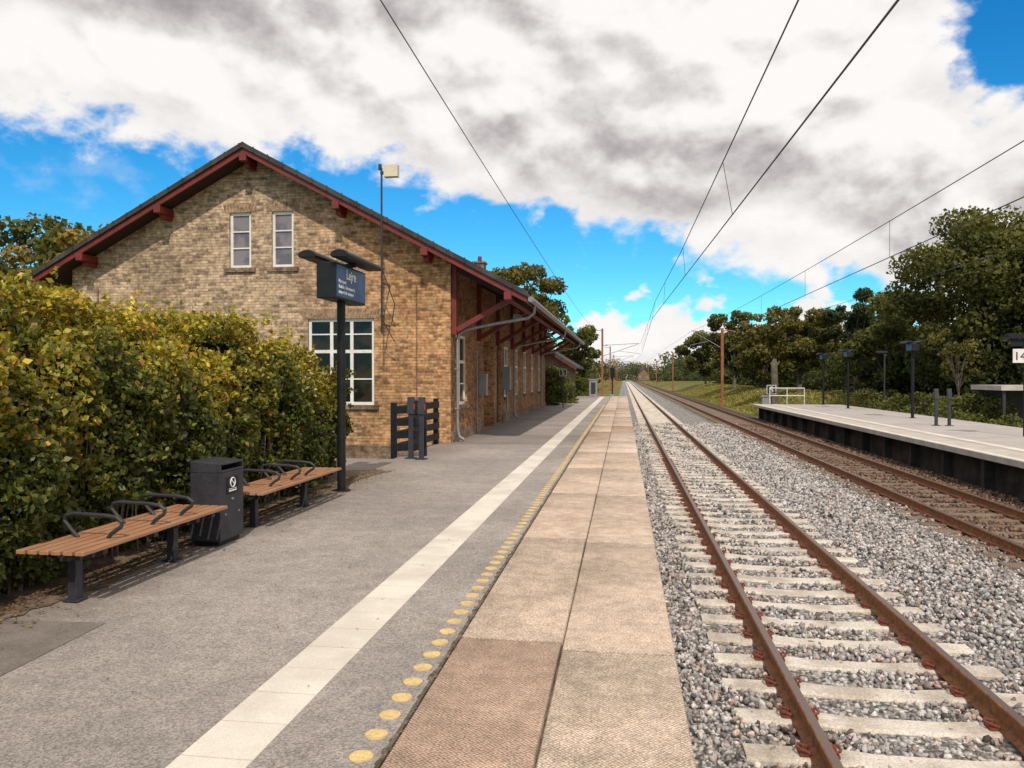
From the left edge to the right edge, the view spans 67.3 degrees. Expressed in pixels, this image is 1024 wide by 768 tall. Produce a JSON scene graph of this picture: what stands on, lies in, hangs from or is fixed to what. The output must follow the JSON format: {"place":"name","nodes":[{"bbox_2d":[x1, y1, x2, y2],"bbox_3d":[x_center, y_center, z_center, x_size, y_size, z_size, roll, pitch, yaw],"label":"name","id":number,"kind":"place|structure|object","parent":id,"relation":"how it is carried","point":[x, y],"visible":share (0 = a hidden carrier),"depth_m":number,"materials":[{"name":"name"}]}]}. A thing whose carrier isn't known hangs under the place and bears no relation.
{"place":"outdoors","nodes":[
{"label":"outdoors","id":0,"kind":"place"},
{"bbox_2d":[0,0,1023,377],"label":"sky","id":1,"kind":"structure","parent":0,"point":[606,128],"materials":[{"name":"white"}]},
{"bbox_2d":[597,378,942,417],"bbox_3d":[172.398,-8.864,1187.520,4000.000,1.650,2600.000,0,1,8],"label":"ground","id":2,"kind":"structure","parent":0,"point":[680,386],"depth_m":160.31,"materials":[{"name":"green plant"}]},
{"bbox_2d":[0,227,92,334],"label":"maple tree","id":3,"kind":"object","parent":2,"relation":"on","point":[25,257],"visible":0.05,"depth_m":34.17,"materials":[{"name":"green plant"}]},
{"bbox_2d":[0,212,107,312],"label":"oak tree","id":4,"kind":"object","parent":2,"relation":"on","point":[44,245],"visible":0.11,"depth_m":42.13,"materials":[{"name":"green plant"}]},
{"bbox_2d":[72,161,544,445],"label":"walls","id":5,"kind":"structure","parent":2,"relation":"on","point":[184,255],"depth_m":21.73,"materials":[{"name":"yellow brick"}]},
{"bbox_2d":[97,285,416,399],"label":"conduits","id":6,"kind":"object","parent":5,"relation":"attached to","point":[416,336],"visible":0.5,"depth_m":21.08,"materials":[{"name":"metal"}]},
{"bbox_2d":[31,142,581,344],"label":"roof","id":7,"kind":"structure","parent":5,"relation":"on","point":[190,185],"depth_m":21.33,"materials":[{"name":"tile"}]},
{"bbox_2d":[472,256,487,268],"bbox_3d":[-1.909,-6.225,45.440,0.790,2.600,0.840,0,1,8],"label":"chimney","id":8,"kind":"object","parent":7,"relation":"on","point":[481,263],"visible":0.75,"depth_m":45.09,"materials":[{"name":"brick"}]},
{"bbox_2d":[455,296,584,440],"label":"gutters","id":9,"kind":"object","parent":7,"relation":"attached to","point":[538,305],"visible":0.98,"depth_m":21.27,"materials":[{"name":"metal"}]},
{"bbox_2d":[75,153,580,357],"bbox_3d":[-4.096,-3.958,34.082,12.890,4.980,26.650,0,1,8],"label":"timber frame","id":10,"kind":"object","parent":5,"relation":"attached to","point":[250,164],"visible":0.8,"depth_m":22.05,"materials":[{"name":"red paint"}]},
{"bbox_2d":[136,201,545,458],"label":"brick trim","id":11,"kind":"structure","parent":5,"relation":"attached to","point":[370,451],"depth_m":21.57,"materials":[{"name":"brown brick"}]},
{"bbox_2d":[231,211,539,404],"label":"windows","id":12,"kind":"structure","parent":5,"relation":"attached to","point":[359,346],"depth_m":21.63,"materials":[{"name":"white paint"}]},
{"bbox_2d":[377,164,398,341],"bbox_3d":[-3.249,-3.492,20.781,0.570,4.704,0.820,0,1,8],"label":"antenna mast","id":13,"kind":"object","parent":5,"relation":"attached to","point":[391,171],"visible":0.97,"depth_m":20.46,"materials":[{"name":"grey metal"}]},
{"bbox_2d":[497,346,497,422],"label":"doors","id":14,"kind":"structure","parent":5,"relation":"attached to","point":[497,384],"depth_m":29.38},
{"bbox_2d":[477,308,551,433],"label":"wall fittings","id":15,"kind":"object","parent":5,"relation":"attached to","point":[506,381],"depth_m":25.23,"materials":[{"name":"grey metal"}]},
{"bbox_2d":[0,396,695,767],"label":"railway platform","id":16,"kind":"structure","parent":2,"relation":"on","point":[530,628],"depth_m":5.42,"materials":[{"name":"concrete"}]},
{"bbox_2d":[16,493,227,601],"bbox_3d":[-3.395,1.392,6.973,0.576,0.668,2.160,0,1,8],"label":"park bench","id":17,"kind":"object","parent":16,"relation":"on","point":[74,549],"visible":1,"depth_m":6.57,"materials":[{"name":"brown wood"}]},
{"bbox_2d":[0,266,356,595],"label":"beech hedge","id":18,"kind":"object","parent":16,"relation":"on","point":[101,409],"visible":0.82,"depth_m":7.78,"materials":[{"name":"green plant"}]},
{"bbox_2d":[190,457,242,545],"bbox_3d":[-3.195,1.262,8.368,0.355,0.896,0.500,0,1,8],"label":"litter bin","id":19,"kind":"object","parent":16,"relation":"on","point":[216,481],"visible":1,"depth_m":8.14,"materials":[{"name":"grey metal"}]},
{"bbox_2d":[0,447,555,763],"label":"leaf litter","id":20,"kind":"object","parent":16,"relation":"on","point":[104,570],"visible":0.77,"depth_m":7.35,"materials":[{"name":"brown plant"}]},
{"bbox_2d":[243,459,341,526],"bbox_3d":[-2.975,1.362,10.146,0.576,0.668,2.500,0,1,8],"label":"park bench","id":21,"kind":"object","parent":16,"relation":"on","point":[268,486],"visible":0.85,"depth_m":9.93,"materials":[{"name":"brown wood"}]},
{"bbox_2d":[298,249,381,491],"bbox_3d":[-2.679,-0.156,12.175,0.785,3.685,1.610,0,1,8],"label":"departure display sign","id":22,"kind":"object","parent":16,"relation":"on","point":[341,285],"visible":1,"depth_m":12.05,"materials":[{"name":"black metal"}]},
{"bbox_2d":[404,397,416,458],"bbox_3d":[-2.229,0.962,16.956,0.240,1.360,0.240,0,1,8],"label":"ticket validator","id":23,"kind":"object","parent":16,"relation":"on","point":[410,406],"visible":1,"depth_m":16.91,"materials":[{"name":"grey metal"}]},
{"bbox_2d":[390,398,438,458],"bbox_3d":[-2.115,1.313,18.922,0.740,1.820,3.503,0,1,8],"label":"wooden fence","id":24,"kind":"object","parent":16,"relation":"on","point":[395,409],"visible":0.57,"depth_m":17.41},
{"bbox_2d":[415,397,427,459],"bbox_3d":[-1.973,0.964,16.767,0.240,1.360,0.240,0,1,8],"label":"ticket validator","id":25,"kind":"object","parent":16,"relation":"on","point":[421,407],"visible":1,"depth_m":16.73,"materials":[{"name":"grey metal"}]},
{"bbox_2d":[559,369,566,407],"bbox_3d":[2.985,0.251,44.925,0.420,2.260,0.093,0,1,8],"label":"stop marker sign","id":26,"kind":"object","parent":16,"relation":"on","point":[563,372],"visible":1,"depth_m":44.90,"materials":[{"name":"grey metal"}]},
{"bbox_2d":[589,379,597,396],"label":"signal cabinet","id":27,"kind":"object","parent":16,"relation":"on","point":[592,387],"visible":0.88,"depth_m":67.67,"materials":[{"name":"grey metal"}]},
{"bbox_2d":[490,261,570,348],"bbox_3d":[1.511,-3.970,62.447,6.887,11.993,7.115,0,1,37],"label":"maple tree","id":28,"kind":"object","parent":2,"relation":"on","point":[522,275],"visible":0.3,"depth_m":60.98,"materials":[{"name":"green plant"}]},
{"bbox_2d":[545,355,574,394],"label":"walls","id":29,"kind":"structure","parent":2,"relation":"on","point":[550,360],"depth_m":63.20,"materials":[{"name":"brick"}]},
{"bbox_2d":[549,349,583,369],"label":"roof","id":30,"kind":"structure","parent":29,"relation":"on","point":[566,360],"depth_m":62.58,"materials":[{"name":"grey metal"}]},
{"bbox_2d":[545,365,599,405],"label":"shrubs","id":31,"kind":"object","parent":2,"relation":"on","point":[553,386],"visible":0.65,"depth_m":49.65,"materials":[{"name":"green plant"}]},
{"bbox_2d":[556,324,601,379],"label":"ash tree","id":32,"kind":"object","parent":2,"relation":"on","point":[586,334],"visible":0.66,"depth_m":90.45,"materials":[{"name":"green plant"}]},
{"bbox_2d":[610,368,614,395],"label":"railway signal","id":33,"kind":"object","parent":2,"relation":"on","point":[612,373],"visible":0.67,"depth_m":75.22,"materials":[{"name":"black metal"}]},
{"bbox_2d":[596,329,639,395],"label":"catenary mast","id":34,"kind":"object","parent":2,"relation":"on","point":[601,330],"visible":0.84,"depth_m":105.16,"materials":[{"name":"metal"}]},
{"bbox_2d":[380,0,1023,367],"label":"catenary wires","id":35,"kind":"object","parent":34,"relation":"attached to","point":[856,54],"visible":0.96,"depth_m":15.00,"materials":[{"name":"black metal"}]},
{"bbox_2d":[605,346,631,390],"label":"catenary mast","id":36,"kind":"object","parent":2,"relation":"on","point":[610,389],"visible":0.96,"depth_m":166.49,"materials":[{"name":"metal"}]},
{"bbox_2d":[611,355,630,386],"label":"catenary mast","id":37,"kind":"object","parent":2,"relation":"on","point":[616,366],"visible":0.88,"depth_m":227.86,"materials":[{"name":"metal"}]},
{"bbox_2d":[638,368,649,379],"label":"walls","id":38,"kind":"structure","parent":2,"relation":"on","point":[643,373],"depth_m":512.66,"materials":[{"name":"brick"}]},
{"bbox_2d":[646,361,659,386],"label":"catenary mast","id":39,"kind":"object","parent":2,"relation":"on","point":[656,371],"visible":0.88,"depth_m":228.07,"materials":[{"name":"metal"}]},
{"bbox_2d":[658,352,673,390],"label":"catenary mast","id":40,"kind":"object","parent":2,"relation":"on","point":[672,368],"visible":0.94,"depth_m":151.87,"materials":[{"name":"metal"}]},
{"bbox_2d":[673,330,720,383],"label":"maple tree","id":41,"kind":"object","parent":2,"relation":"on","point":[700,360],"visible":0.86,"depth_m":137.73,"materials":[{"name":"green plant"}]},
{"bbox_2d":[690,328,733,405],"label":"catenary mast","id":42,"kind":"object","parent":2,"relation":"on","point":[722,368],"visible":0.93,"depth_m":75.67,"materials":[{"name":"metal"}]},
{"bbox_2d":[706,310,752,388],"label":"maple tree","id":43,"kind":"object","parent":2,"relation":"on","point":[731,340],"visible":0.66,"depth_m":95.88,"materials":[{"name":"green plant"}]},
{"bbox_2d":[712,328,752,382],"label":"maple tree","id":44,"kind":"object","parent":2,"relation":"on","point":[738,332],"visible":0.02,"depth_m":120.27,"materials":[{"name":"green plant"}]},
{"bbox_2d":[554,324,950,382],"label":"distant trees","id":45,"kind":"object","parent":2,"relation":"on","point":[682,372],"visible":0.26,"depth_m":296.86,"materials":[{"name":"green plant"}]},
{"bbox_2d":[732,313,788,387],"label":"maple tree","id":46,"kind":"object","parent":2,"relation":"on","point":[760,356],"visible":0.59,"depth_m":84.27,"materials":[{"name":"green plant"}]},
{"bbox_2d":[760,395,770,403],"bbox_3d":[18.391,1.505,55.702,0.700,1.350,0.600,0,1,8],"label":"signal cabinet","id":47,"kind":"object","parent":2,"relation":"on","point":[764,399],"visible":0.5,"depth_m":55.46,"materials":[{"name":"grey metal"}]},
{"bbox_2d":[767,385,775,403],"bbox_3d":[17.304,0.946,51.341,0.600,1.750,0.093,0,1,8],"label":"stop marker sign","id":48,"kind":"object","parent":2,"relation":"on","point":[772,391],"visible":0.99,"depth_m":51.30,"materials":[{"name":"grey metal"}]},
{"bbox_2d":[678,383,868,416],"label":"grass","id":49,"kind":"structure","parent":2,"relation":"on","point":[706,392],"depth_m":72.97,"materials":[{"name":"green plant"}]},
{"bbox_2d":[771,359,779,403],"bbox_3d":[20.395,-0.067,59.697,0.621,3.818,0.630,0,1,-32],"label":"tree stump","id":50,"kind":"object","parent":2,"relation":"on","point":[774,374],"visible":0.86,"depth_m":59.48,"materials":[{"name":"brown plant"}]},
{"bbox_2d":[769,388,804,403],"bbox_3d":[18.203,1.085,50.925,2.256,1.678,0.056,0,1,8],"label":"white railing","id":51,"kind":"object","parent":2,"relation":"on","point":[787,395],"visible":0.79,"depth_m":50.91,"materials":[{"name":"metal"}]},
{"bbox_2d":[749,320,842,374],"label":"maple tree","id":52,"kind":"object","parent":2,"relation":"on","point":[831,346],"visible":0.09,"depth_m":87.63,"materials":[{"name":"green plant"}]},
{"bbox_2d":[759,305,843,391],"bbox_3d":[24.348,-2.527,64.713,6.908,8.477,5.837,0,1,8],"label":"ash tree","id":53,"kind":"object","parent":2,"relation":"on","point":[796,350],"visible":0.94,"depth_m":63.91,"materials":[{"name":"green plant"}]},
{"bbox_2d":[619,379,1023,767],"bbox_3d":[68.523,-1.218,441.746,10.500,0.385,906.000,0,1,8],"label":"ballast bed","id":54,"kind":"object","parent":2,"relation":"on","point":[682,414],"visible":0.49,"depth_m":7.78,"materials":[{"name":"grey gravel"}]},
{"bbox_2d":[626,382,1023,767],"bbox_3d":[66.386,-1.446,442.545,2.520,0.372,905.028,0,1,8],"label":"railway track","id":55,"kind":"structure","parent":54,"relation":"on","point":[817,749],"depth_m":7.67,"materials":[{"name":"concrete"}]},
{"bbox_2d":[634,380,1023,576],"bbox_3d":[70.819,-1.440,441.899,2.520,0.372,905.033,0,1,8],"label":"railway track","id":56,"kind":"structure","parent":54,"relation":"on","point":[1012,548],"depth_m":17.94,"materials":[{"name":"metal"}]},
{"bbox_2d":[821,287,887,392],"bbox_3d":[26.970,-2.776,59.702,5.133,9.450,5.059,0,1,8],"label":"pine tree","id":57,"kind":"object","parent":2,"relation":"on","point":[857,318],"visible":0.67,"depth_m":59.36,"materials":[{"name":"green plant"}]},
{"bbox_2d":[707,326,1022,404],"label":"understory shrubs","id":58,"kind":"object","parent":2,"relation":"on","point":[835,371],"visible":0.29,"depth_m":53.30,"materials":[{"name":"green plant"}]},
{"bbox_2d":[876,351,886,403],"bbox_3d":[21.765,0.267,45.348,0.550,4.420,0.300,0,1,8],"label":"street lamp","id":59,"kind":"object","parent":2,"relation":"on","point":[883,352],"visible":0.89,"depth_m":45.27,"materials":[{"name":"grey metal"}]},
{"bbox_2d":[752,404,1023,499],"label":"railway platform","id":60,"kind":"structure","parent":2,"relation":"on","point":[986,456],"depth_m":24.90,"materials":[{"name":"concrete"}]},
{"bbox_2d":[816,353,830,404],"bbox_3d":[20.171,-0.333,49.851,0.784,3.335,0.805,0,1,8],"label":"departure display sign","id":61,"kind":"object","parent":60,"relation":"on","point":[823,357],"visible":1,"depth_m":49.77,"materials":[{"name":"black metal"}]},
{"bbox_2d":[839,349,857,407],"bbox_3d":[19.225,-0.294,44.030,0.784,3.365,0.886,0,1,8],"label":"departure display sign","id":62,"kind":"object","parent":60,"relation":"on","point":[848,353],"visible":1,"depth_m":43.94,"materials":[{"name":"black metal"}]},
{"bbox_2d":[900,341,925,417],"bbox_3d":[17.519,-0.197,33.668,0.784,3.365,0.886,0,1,8],"label":"departure display sign","id":63,"kind":"object","parent":60,"relation":"on","point":[912,346],"visible":0.99,"depth_m":33.58,"materials":[{"name":"black metal"}]},
{"bbox_2d":[932,389,940,425],"bbox_3d":[15.635,0.855,28.357,0.240,1.360,0.240,0,1,8],"label":"ticket validator","id":64,"kind":"object","parent":60,"relation":"on","point":[936,394],"visible":1,"depth_m":28.32,"materials":[{"name":"grey metal"}]},
{"bbox_2d":[945,389,953,425],"bbox_3d":[16.080,0.856,28.293,0.240,1.360,0.240,0,1,8],"label":"ticket validator","id":65,"kind":"object","parent":60,"relation":"on","point":[949,394],"visible":1,"depth_m":28.25,"materials":[{"name":"grey metal"}]},
{"bbox_2d":[1004,334,1023,435],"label":"platform number sign","id":66,"kind":"object","parent":60,"relation":"on","point":[1017,340],"visible":1,"depth_m":23.16,"materials":[{"name":"white metal"}]},
{"bbox_2d":[840,291,949,395],"bbox_3d":[27.115,-2.305,54.439,7.174,8.640,7.571,0,1,29],"label":"ash tree","id":67,"kind":"object","parent":2,"relation":"on","point":[861,341],"visible":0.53,"depth_m":53.83,"materials":[{"name":"green plant"}]},
{"bbox_2d":[874,289,955,393],"bbox_3d":[33.017,-2.982,63.445,8.593,9.824,6.076,0,1,-40],"label":"ash tree","id":68,"kind":"object","parent":2,"relation":"on","point":[953,305],"visible":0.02,"depth_m":63.14,"materials":[{"name":"green plant"}]},
{"bbox_2d":[851,387,1022,427],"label":"shrubs","id":69,"kind":"object","parent":2,"relation":"on","point":[964,408],"visible":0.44,"depth_m":37.16,"materials":[{"name":"green plant"}]},
{"bbox_2d":[868,204,1023,390],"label":"oak tree","id":70,"kind":"object","parent":2,"relation":"on","point":[987,290],"visible":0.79,"depth_m":43.10,"materials":[{"name":"green plant"}]},
{"bbox_2d":[927,328,981,396],"bbox_3d":[23.086,-0.158,39.897,2.528,5.577,2.528,0,1,8],"label":"birch tree","id":71,"kind":"object","parent":2,"relation":"on","point":[955,348],"visible":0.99,"depth_m":40.06,"materials":[{"name":"green plant"}]},
{"bbox_2d":[1009,257,1023,331],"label":"oak tree","id":72,"kind":"object","parent":2,"relation":"on","point":[1020,309],"visible":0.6,"depth_m":41.08,"materials":[{"name":"green plant"}]},
{"bbox_2d":[971,385,1022,423],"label":"bicycle shed","id":73,"kind":"structure","parent":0,"point":[1013,392],"depth_m":36.16,"materials":[{"name":"metal"}]}
]}

